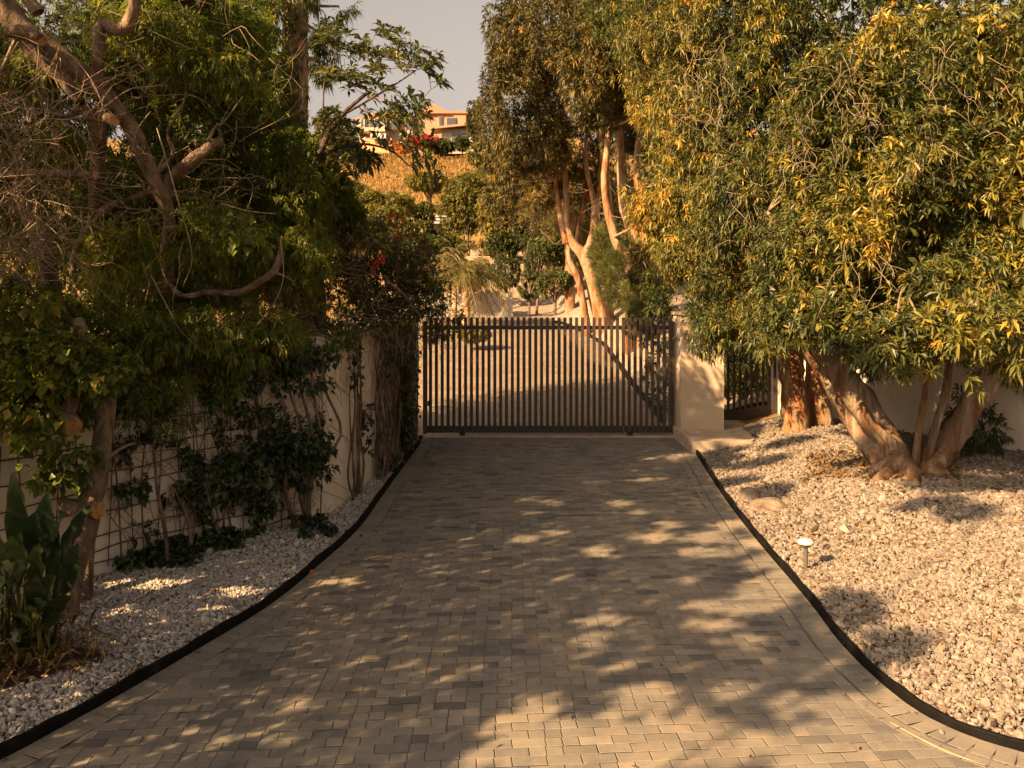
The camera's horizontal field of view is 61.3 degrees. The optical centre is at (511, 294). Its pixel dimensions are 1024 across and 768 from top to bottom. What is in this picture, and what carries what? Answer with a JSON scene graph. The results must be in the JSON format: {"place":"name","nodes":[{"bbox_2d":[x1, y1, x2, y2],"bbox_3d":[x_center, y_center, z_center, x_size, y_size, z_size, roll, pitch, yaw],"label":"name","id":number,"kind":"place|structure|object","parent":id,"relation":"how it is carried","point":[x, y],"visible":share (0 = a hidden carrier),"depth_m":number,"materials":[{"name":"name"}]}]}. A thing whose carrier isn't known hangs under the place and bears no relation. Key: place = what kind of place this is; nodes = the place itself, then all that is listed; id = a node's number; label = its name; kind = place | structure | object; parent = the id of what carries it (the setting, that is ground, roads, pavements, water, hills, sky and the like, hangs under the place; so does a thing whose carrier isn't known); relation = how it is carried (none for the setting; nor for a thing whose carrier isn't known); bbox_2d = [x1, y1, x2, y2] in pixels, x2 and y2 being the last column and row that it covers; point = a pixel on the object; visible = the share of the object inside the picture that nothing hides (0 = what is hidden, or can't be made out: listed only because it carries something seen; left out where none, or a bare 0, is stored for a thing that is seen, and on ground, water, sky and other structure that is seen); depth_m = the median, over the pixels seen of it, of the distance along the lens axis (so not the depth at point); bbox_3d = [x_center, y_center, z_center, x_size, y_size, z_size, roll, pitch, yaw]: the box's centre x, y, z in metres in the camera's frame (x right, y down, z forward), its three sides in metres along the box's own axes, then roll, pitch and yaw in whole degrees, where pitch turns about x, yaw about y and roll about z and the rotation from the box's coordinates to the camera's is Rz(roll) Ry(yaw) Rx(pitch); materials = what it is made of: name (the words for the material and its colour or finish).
{"place":"outdoors","nodes":[
{"label":"outdoors","id":0,"kind":"place"},
{"bbox_2d":[0,481,383,742],"bbox_3d":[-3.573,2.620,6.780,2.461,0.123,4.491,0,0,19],"label":"gravel","id":1,"kind":"structure","parent":0,"point":[235,573],"depth_m":7.05,"materials":[{"name":"grey gravel"}]},
{"bbox_2d":[0,647,112,689],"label":"soil patch","id":2,"kind":"object","parent":1,"relation":"on","point":[81,656],"visible":0.28,"depth_m":6.02,"materials":[{"name":"brown soil"}]},
{"bbox_2d":[0,473,90,653],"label":"paddle plant","id":3,"kind":"object","parent":2,"relation":"on","point":[31,548],"visible":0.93,"depth_m":5.90,"materials":[{"name":"green plant"}]},
{"bbox_2d":[0,605,113,670],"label":"grass tuft","id":4,"kind":"object","parent":2,"relation":"on","point":[14,646],"visible":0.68,"depth_m":6.09,"materials":[{"name":"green plant"}]},
{"bbox_2d":[0,613,146,690],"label":"dry leaf litter","id":5,"kind":"object","parent":1,"relation":"on","point":[7,667],"visible":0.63,"depth_m":6.05,"materials":[{"name":"brown plant"}]},
{"bbox_2d":[0,0,147,303],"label":"hedge tree","id":6,"kind":"object","parent":1,"relation":"on","point":[49,20],"visible":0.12,"depth_m":12.45,"materials":[{"name":"green plant"}]},
{"bbox_2d":[29,0,210,319],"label":"hedge tree","id":7,"kind":"object","parent":1,"relation":"on","point":[60,269],"visible":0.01,"depth_m":12.81,"materials":[{"name":"green plant"}]},
{"bbox_2d":[0,157,260,621],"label":"pruned tree","id":8,"kind":"object","parent":1,"relation":"on","point":[75,359],"visible":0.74,"depth_m":7.22,"materials":[{"name":"green plant"}]},
{"bbox_2d":[112,533,203,573],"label":"ground plant","id":9,"kind":"object","parent":1,"relation":"on","point":[142,561],"visible":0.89,"depth_m":8.29,"materials":[{"name":"green plant"}]},
{"bbox_2d":[0,0,345,429],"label":"pruned tree","id":10,"kind":"object","parent":1,"relation":"on","point":[277,187],"visible":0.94,"depth_m":8.66,"materials":[{"name":"green plant"}]},
{"bbox_2d":[113,368,261,567],"bbox_3d":[-3.201,1.642,8.550,0.841,1.954,1.477,0,0,32],"label":"climbing plant","id":11,"kind":"object","parent":1,"relation":"on","point":[184,421],"visible":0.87,"depth_m":8.35,"materials":[{"name":"green plant"}]},
{"bbox_2d":[161,524,247,553],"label":"ground plant","id":12,"kind":"object","parent":1,"relation":"on","point":[232,533],"visible":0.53,"depth_m":8.82,"materials":[{"name":"green plant"}]},
{"bbox_2d":[0,438,420,759],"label":"garden edging","id":13,"kind":"object","parent":1,"relation":"on","point":[16,743],"visible":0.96,"depth_m":6.23,"materials":[{"name":"black metal"}]},
{"bbox_2d":[104,333,374,557],"bbox_3d":[-2.871,1.725,9.249,0.076,2.663,3.965,0,0,36],"label":"dry vine","id":14,"kind":"object","parent":1,"relation":"on","point":[173,479],"visible":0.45,"depth_m":8.86,"materials":[{"name":"brown plant"}]},
{"bbox_2d":[182,5,296,321],"bbox_3d":[-3.857,-0.847,12.900,2.004,7.021,2.797,0,0,-15],"label":"hedge tree","id":15,"kind":"object","parent":1,"relation":"on","point":[277,77],"visible":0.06,"depth_m":12.76,"materials":[{"name":"green plant"}]},
{"bbox_2d":[221,0,365,321],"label":"tall tree","id":16,"kind":"object","parent":1,"relation":"on","point":[296,27],"visible":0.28,"depth_m":14.31,"materials":[{"name":"green plant"}]},
{"bbox_2d":[177,443,414,560],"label":"gravel","id":17,"kind":"structure","parent":1,"relation":"on","point":[345,518],"depth_m":9.25,"materials":[{"name":"grey gravel"}]},
{"bbox_2d":[226,125,372,335],"bbox_3d":[-2.997,0.136,12.304,1.424,5.052,2.367,0,0,45],"label":"hedge tree","id":18,"kind":"object","parent":1,"relation":"on","point":[350,208],"visible":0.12,"depth_m":12.31,"materials":[{"name":"green plant"}]},
{"bbox_2d":[284,508,338,539],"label":"ground plant","id":19,"kind":"object","parent":1,"relation":"on","point":[326,529],"visible":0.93,"depth_m":9.38,"materials":[{"name":"green plant"}]},
{"bbox_2d":[0,136,932,441],"bbox_3d":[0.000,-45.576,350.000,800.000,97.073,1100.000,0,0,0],"label":"ground","id":20,"kind":"structure","parent":0,"point":[112,144],"depth_m":63.09,"materials":[{"name":"brown soil"}]},
{"bbox_2d":[0,325,413,599],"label":"garden wall","id":21,"kind":"structure","parent":20,"relation":"on","point":[7,469],"depth_m":9.04,"materials":[{"name":"paint"}]},
{"bbox_2d":[0,395,287,590],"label":"wire trellis","id":22,"kind":"object","parent":21,"relation":"attached to","point":[111,488],"visible":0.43,"depth_m":8.35,"materials":[{"name":"grey metal"}]},
{"bbox_2d":[112,365,291,543],"bbox_3d":[-3.140,1.652,8.910,1.948,1.887,0.994,0,0,-36],"label":"wall ivy","id":23,"kind":"object","parent":21,"relation":"attached to","point":[252,463],"depth_m":9.03,"materials":[{"name":"green plant"}]},
{"bbox_2d":[111,353,337,560],"bbox_3d":[-2.924,1.604,9.100,0.414,2.202,2.865,0,0,37],"label":"wall ivy","id":24,"kind":"object","parent":21,"relation":"attached to","point":[189,462],"depth_m":8.68,"materials":[{"name":"green plant"}]},
{"bbox_2d":[250,339,341,528],"bbox_3d":[-2.321,1.620,9.663,0.840,2.264,1.269,0,0,39],"label":"shrub","id":25,"kind":"object","parent":21,"relation":"attached to","point":[297,450],"visible":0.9,"depth_m":9.57,"materials":[{"name":"green plant"}]},
{"bbox_2d":[157,213,487,423],"bbox_3d":[-2.073,0.112,11.915,2.219,2.822,7.567,0,0,18],"label":"brushy hedge","id":26,"kind":"object","parent":21,"relation":"on","point":[383,304],"visible":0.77,"depth_m":12.00,"materials":[{"name":"green plant"}]},
{"bbox_2d":[347,328,374,500],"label":"wall vine","id":27,"kind":"object","parent":21,"relation":"attached to","point":[357,488],"depth_m":11.18,"materials":[{"name":"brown plant"}]},
{"bbox_2d":[374,324,400,480],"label":"wall vine","id":28,"kind":"object","parent":21,"relation":"attached to","point":[389,450],"depth_m":12.57,"materials":[{"name":"brown plant"}]},
{"bbox_2d":[393,322,420,459],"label":"wall vine","id":29,"kind":"object","parent":21,"relation":"attached to","point":[407,435],"depth_m":13.80,"materials":[{"name":"green plant"}]},
{"bbox_2d":[412,326,421,442],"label":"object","id":30,"kind":"object","parent":21,"relation":"attached to","point":[415,392],"depth_m":15.12,"materials":[{"name":"green plant"}]},
{"bbox_2d":[308,113,354,159],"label":"hill tree","id":31,"kind":"object","parent":20,"relation":"on","point":[317,127],"visible":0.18,"depth_m":118.78,"materials":[{"name":"green plant"}]},
{"bbox_2d":[0,152,695,275],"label":"dry grass","id":32,"kind":"structure","parent":20,"relation":"on","point":[455,167],"depth_m":97.64,"materials":[{"name":"brown plant"}]},
{"bbox_2d":[343,210,392,301],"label":"hill bush","id":33,"kind":"object","parent":20,"relation":"on","point":[381,219],"visible":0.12,"depth_m":39.69,"materials":[{"name":"green plant"}]},
{"bbox_2d":[352,185,385,208],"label":"hill bush","id":34,"kind":"object","parent":20,"relation":"on","point":[366,198],"visible":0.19,"depth_m":47.55,"materials":[{"name":"green plant"}]},
{"bbox_2d":[299,16,454,324],"bbox_3d":[-1.900,-0.607,12.055,2.235,6.517,1.998,0,0,0],"label":"broadleaf tree","id":35,"kind":"object","parent":20,"relation":"on","point":[402,114],"visible":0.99,"depth_m":11.88,"materials":[{"name":"green plant"}]},
{"bbox_2d":[364,204,409,285],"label":"bush","id":36,"kind":"object","parent":20,"relation":"on","point":[397,211],"visible":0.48,"depth_m":43.67,"materials":[{"name":"green plant"}]},
{"bbox_2d":[377,190,417,234],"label":"hill bush","id":37,"kind":"object","parent":20,"relation":"on","point":[403,200],"visible":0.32,"depth_m":51.38,"materials":[{"name":"green plant"}]},
{"bbox_2d":[394,139,413,157],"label":"hill bush","id":38,"kind":"object","parent":20,"relation":"on","point":[401,150],"visible":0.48,"depth_m":117.36,"materials":[{"name":"orange plant"}]},
{"bbox_2d":[353,104,467,152],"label":"villa","id":39,"kind":"object","parent":20,"relation":"on","point":[443,117],"visible":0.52,"depth_m":139.75,"materials":[{"name":"beige paint"}]},
{"bbox_2d":[376,231,447,292],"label":"hill bush","id":40,"kind":"object","parent":20,"relation":"on","point":[434,244],"visible":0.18,"depth_m":37.45,"materials":[{"name":"green plant"}]},
{"bbox_2d":[397,218,436,268],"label":"hill bush","id":41,"kind":"object","parent":20,"relation":"on","point":[428,226],"visible":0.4,"depth_m":39.47,"materials":[{"name":"green plant"}]},
{"bbox_2d":[404,200,437,223],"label":"hill bush","id":42,"kind":"object","parent":20,"relation":"on","point":[427,211],"visible":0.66,"depth_m":57.26,"materials":[{"name":"green plant"}]},
{"bbox_2d":[403,171,449,202],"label":"tree","id":43,"kind":"object","parent":20,"relation":"on","point":[413,182],"visible":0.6,"depth_m":68.76,"materials":[{"name":"green plant"}]},
{"bbox_2d":[426,137,456,157],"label":"hill bush","id":44,"kind":"object","parent":20,"relation":"on","point":[446,146],"visible":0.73,"depth_m":121.11,"materials":[{"name":"green plant"}]},
{"bbox_2d":[371,291,512,317],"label":"wall","id":45,"kind":"structure","parent":20,"relation":"on","point":[501,311],"depth_m":36.98,"materials":[{"name":"beige paint"}]},
{"bbox_2d":[436,230,469,293],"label":"hill bush","id":46,"kind":"object","parent":20,"relation":"on","point":[455,237],"visible":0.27,"depth_m":40.57,"materials":[{"name":"green plant"}]},
{"bbox_2d":[420,238,487,319],"bbox_3d":[-2.381,-0.557,34.971,2.768,3.375,3.137,0,0,25],"label":"palm tree","id":47,"kind":"object","parent":20,"relation":"on","point":[453,250],"visible":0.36,"depth_m":34.77,"materials":[{"name":"green plant"}]},
{"bbox_2d":[430,123,477,155],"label":"white house","id":48,"kind":"structure","parent":20,"relation":"on","point":[452,132],"depth_m":128.00,"materials":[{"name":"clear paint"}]},
{"bbox_2d":[453,135,469,154],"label":"hill bush","id":49,"kind":"object","parent":20,"relation":"on","point":[462,144],"visible":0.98,"depth_m":123.42,"materials":[{"name":"green plant"}]},
{"bbox_2d":[435,168,489,254],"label":"hill tree","id":50,"kind":"object","parent":20,"relation":"on","point":[454,207],"visible":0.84,"depth_m":51.42,"materials":[{"name":"green plant"}]},
{"bbox_2d":[414,253,511,325],"bbox_3d":[-1.854,-0.086,32.000,4.000,2.974,3.724,0,0,0],"label":"palm tree","id":51,"kind":"object","parent":20,"relation":"on","point":[462,274],"visible":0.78,"depth_m":31.87,"materials":[{"name":"green plant"}]},
{"bbox_2d":[464,100,485,146],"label":"hill tree","id":52,"kind":"object","parent":20,"relation":"on","point":[469,126],"visible":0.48,"depth_m":117.60,"materials":[{"name":"green plant"}]},
{"bbox_2d":[465,138,497,167],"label":"hill tree","id":53,"kind":"object","parent":20,"relation":"on","point":[474,155],"visible":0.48,"depth_m":99.17,"materials":[{"name":"green plant"}]},
{"bbox_2d":[435,249,528,295],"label":"terrace wall","id":54,"kind":"structure","parent":20,"relation":"on","point":[513,289],"depth_m":43.55,"materials":[{"name":"stone"}]},
{"bbox_2d":[474,186,517,240],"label":"hill tree","id":55,"kind":"object","parent":20,"relation":"on","point":[489,228],"visible":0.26,"depth_m":46.45,"materials":[{"name":"green plant"}]},
{"bbox_2d":[484,229,527,263],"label":"hill bush","id":56,"kind":"object","parent":20,"relation":"on","point":[500,241],"visible":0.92,"depth_m":43.48,"materials":[{"name":"green plant"}]},
{"bbox_2d":[490,252,522,293],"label":"topiary bush","id":57,"kind":"object","parent":20,"relation":"on","point":[509,276],"visible":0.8,"depth_m":38.75,"materials":[{"name":"green plant"}]},
{"bbox_2d":[474,169,541,241],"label":"hill tree","id":58,"kind":"object","parent":20,"relation":"on","point":[478,221],"visible":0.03,"depth_m":49.57,"materials":[{"name":"green plant"}]},
{"bbox_2d":[494,204,536,240],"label":"hill tree","id":59,"kind":"object","parent":20,"relation":"on","point":[509,224],"visible":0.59,"depth_m":45.60,"materials":[{"name":"green plant"}]},
{"bbox_2d":[519,217,563,291],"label":"hill bush","id":60,"kind":"object","parent":20,"relation":"on","point":[532,239],"visible":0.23,"depth_m":41.82,"materials":[{"name":"green plant"}]},
{"bbox_2d":[470,0,613,335],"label":"paperbark tree","id":61,"kind":"object","parent":20,"relation":"on","point":[514,63],"visible":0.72,"depth_m":27.60,"materials":[{"name":"green plant"}]},
{"bbox_2d":[533,266,575,315],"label":"topiary bush","id":62,"kind":"object","parent":20,"relation":"on","point":[559,280],"visible":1,"depth_m":34.78,"materials":[{"name":"green plant"}]},
{"bbox_2d":[512,149,621,259],"bbox_3d":[2.142,-3.393,30.697,3.849,4.499,8.290,0,0,-9],"label":"tree","id":63,"kind":"object","parent":20,"relation":"on","point":[585,227],"visible":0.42,"depth_m":31.58,"materials":[{"name":"green plant"}]},
{"bbox_2d":[536,209,612,294],"bbox_3d":[3.023,-1.954,38.734,3.405,4.050,3.240,0,0,-44],"label":"hill tree","id":64,"kind":"object","parent":20,"relation":"on","point":[559,247],"visible":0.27,"depth_m":38.29,"materials":[{"name":"green plant"}]},
{"bbox_2d":[494,0,661,311],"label":"paperbark tree","id":65,"kind":"object","parent":20,"relation":"on","point":[569,298],"visible":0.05,"depth_m":33.80,"materials":[{"name":"green plant"}]},
{"bbox_2d":[535,164,635,252],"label":"hill tree","id":66,"kind":"object","parent":20,"relation":"on","point":[615,213],"visible":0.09,"depth_m":43.18,"materials":[{"name":"green plant"}]},
{"bbox_2d":[523,0,698,354],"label":"paperbark tree","id":67,"kind":"object","parent":20,"relation":"on","point":[597,93],"visible":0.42,"depth_m":22.34,"materials":[{"name":"green plant"}]},
{"bbox_2d":[555,320,666,423],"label":"drive kerb","id":68,"kind":"structure","parent":20,"relation":"on","point":[626,377],"depth_m":22.31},
{"bbox_2d":[643,335,667,410],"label":"vine bush","id":69,"kind":"object","parent":20,"relation":"on","point":[655,372],"visible":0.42,"depth_m":18.42,"materials":[{"name":"green plant"}]},
{"bbox_2d":[620,264,766,400],"bbox_3d":[4.498,1.009,19.231,4.063,3.514,2.881,0,0,0],"label":"dark hedge","id":70,"kind":"object","parent":20,"relation":"on","point":[647,310],"visible":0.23,"depth_m":18.73,"materials":[{"name":"green plant"}]},
{"bbox_2d":[671,311,723,429],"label":"gate pillar","id":71,"kind":"structure","parent":20,"relation":"on","point":[699,394],"depth_m":15.65,"materials":[{"name":"paint"}]},
{"bbox_2d":[666,420,754,452],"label":"entrance slab","id":72,"kind":"structure","parent":20,"relation":"on","point":[733,433],"depth_m":14.90,"materials":[{"name":"concrete"}]},
{"bbox_2d":[777,360,780,413],"bbox_3d":[5.170,1.500,16.750,0.120,2.100,0.500,0,0,0],"label":"gate post","id":73,"kind":"object","parent":20,"relation":"on","point":[778,396],"visible":0.03,"depth_m":16.57,"materials":[{"name":"beige"}]},
{"bbox_2d":[724,332,776,419],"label":"side gate","id":74,"kind":"structure","parent":73,"relation":"attached to","point":[739,413],"depth_m":16.59,"materials":[{"name":"metal"}]},
{"bbox_2d":[696,450,1023,751],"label":"garden edging","id":75,"kind":"object","parent":20,"relation":"on","point":[901,692],"visible":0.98,"depth_m":6.04,"materials":[{"name":"black metal"}]},
{"bbox_2d":[771,345,1023,451],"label":"garden wall","id":76,"kind":"structure","parent":20,"relation":"on","point":[899,403],"depth_m":13.34,"materials":[{"name":"paint"}]},
{"bbox_2d":[328,318,670,434],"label":"driveway","id":77,"kind":"structure","parent":0,"point":[420,420],"depth_m":21.39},
{"bbox_2d":[456,324,492,344],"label":"round shrub","id":78,"kind":"object","parent":77,"relation":"on","point":[474,336],"visible":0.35,"depth_m":26.79,"materials":[{"name":"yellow plant"}]},
{"bbox_2d":[10,0,1015,140],"label":"sky","id":79,"kind":"structure","parent":0,"point":[452,27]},
{"bbox_2d":[6,438,1020,767],"bbox_3d":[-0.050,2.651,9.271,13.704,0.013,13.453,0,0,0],"label":"driveway","id":80,"kind":"structure","parent":0,"point":[448,660],"depth_m":6.33,"materials":[{"name":"grey brick"}]},
{"bbox_2d":[0,441,432,767],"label":"driveway border","id":81,"kind":"object","parent":80,"relation":"on","point":[324,568],"visible":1,"depth_m":6.49,"materials":[{"name":"grey brick"}]},
{"bbox_2d":[2,442,916,766],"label":"fallen leaves","id":82,"kind":"object","parent":80,"relation":"on","point":[552,598],"visible":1,"depth_m":7.04,"materials":[{"name":"plant"}]},
{"bbox_2d":[423,435,673,437],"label":"gate track","id":83,"kind":"structure","parent":80,"relation":"on","point":[547,436],"depth_m":16.02,"materials":[{"name":"grey metal"}]},
{"bbox_2d":[423,317,674,434],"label":"sliding gate","id":84,"kind":"structure","parent":83,"relation":"on","point":[541,428],"depth_m":16.10,"materials":[{"name":"metal"}]},
{"bbox_2d":[676,451,1023,767],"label":"driveway border","id":85,"kind":"object","parent":80,"relation":"on","point":[832,648],"visible":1,"depth_m":6.45,"materials":[{"name":"grey brick"}]},
{"bbox_2d":[890,722,985,765],"bbox_3d":[2.473,2.635,5.064,0.049,0.012,0.580,0,0,-33],"label":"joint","id":86,"kind":"object","parent":80,"relation":"on","point":[933,745],"visible":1,"depth_m":5.03,"materials":[{"name":"beige concrete"}]},
{"bbox_2d":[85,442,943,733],"bbox_3d":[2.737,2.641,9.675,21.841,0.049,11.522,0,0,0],"label":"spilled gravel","id":87,"kind":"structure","parent":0,"point":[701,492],"depth_m":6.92,"materials":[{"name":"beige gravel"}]},
{"bbox_2d":[507,269,766,419],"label":"gravel slope","id":88,"kind":"structure","parent":0,"point":[545,308],"depth_m":31.16,"materials":[{"name":"beige gravel"}]},
{"bbox_2d":[515,272,541,316],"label":"topiary bush","id":89,"kind":"object","parent":88,"relation":"on","point":[531,290],"visible":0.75,"depth_m":35.97,"materials":[{"name":"green plant"}]},
{"bbox_2d":[522,238,551,314],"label":"topiary bush","id":90,"kind":"object","parent":88,"relation":"on","point":[537,260],"visible":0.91,"depth_m":37.95,"materials":[{"name":"green plant"}]},
{"bbox_2d":[585,219,675,325],"bbox_3d":[3.193,-0.617,24.016,2.176,3.387,5.672,0,0,0],"label":"wispy bush","id":91,"kind":"object","parent":88,"relation":"on","point":[613,257],"visible":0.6,"depth_m":23.79,"materials":[{"name":"green leaf"},{"name":"twig"}]},
{"bbox_2d":[699,417,1023,561],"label":"gravel","id":92,"kind":"structure","parent":0,"point":[877,495],"depth_m":10.11,"materials":[{"name":"beige gravel"}]},
{"bbox_2d":[718,416,1023,738],"bbox_3d":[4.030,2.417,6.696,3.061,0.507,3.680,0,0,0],"label":"gravel","id":93,"kind":"structure","parent":0,"point":[960,690],"depth_m":6.82,"materials":[{"name":"beige gravel"}]},
{"bbox_2d":[606,0,849,433],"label":"broadleaf tree","id":94,"kind":"object","parent":93,"relation":"on","point":[736,192],"visible":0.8,"depth_m":13.61,"materials":[{"name":"green plant"}]},
{"bbox_2d":[738,487,758,499],"bbox_3d":[3.051,2.619,11.104,0.274,0.296,0.353,0,0,0],"label":"boulder","id":95,"kind":"object","parent":93,"relation":"on","point":[749,493],"visible":0.52,"depth_m":11.00,"materials":[{"name":"grey stone"}]},
{"bbox_2d":[748,497,786,514],"bbox_3d":[3.115,2.658,10.479,0.437,0.357,0.620,0,0,-24],"label":"boulder","id":96,"kind":"object","parent":93,"relation":"on","point":[764,504],"visible":0.41,"depth_m":10.39,"materials":[{"name":"beige stone"}]},
{"bbox_2d":[566,0,1023,393],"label":"broadleaf tree","id":97,"kind":"object","parent":93,"relation":"on","point":[831,7],"visible":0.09,"depth_m":13.65,"materials":[{"name":"green plant"}]},
{"bbox_2d":[797,538,813,571],"bbox_3d":[2.779,2.480,8.174,0.156,0.344,0.156,0,0,0],"label":"path light","id":98,"kind":"object","parent":93,"relation":"on","point":[806,543],"visible":0.97,"depth_m":8.15,"materials":[{"name":"grey metal"}]},
{"bbox_2d":[711,430,1023,710],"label":"fallen leaves","id":99,"kind":"object","parent":93,"relation":"on","point":[943,645],"visible":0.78,"depth_m":8.32,"materials":[{"name":"brown plant"}]},
{"bbox_2d":[740,0,1023,487],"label":"broadleaf tree","id":100,"kind":"object","parent":93,"relation":"on","point":[862,98],"visible":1,"depth_m":9.47,"materials":[{"name":"green plant"}]},
{"bbox_2d":[798,445,969,481],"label":"leaf litter","id":101,"kind":"object","parent":93,"relation":"on","point":[822,462],"visible":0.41,"depth_m":11.29,"materials":[{"name":"brown plant"}]},
{"bbox_2d":[944,376,1014,457],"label":"shrub","id":102,"kind":"object","parent":93,"relation":"on","point":[991,441],"visible":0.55,"depth_m":11.82,"materials":[{"name":"green plant"}]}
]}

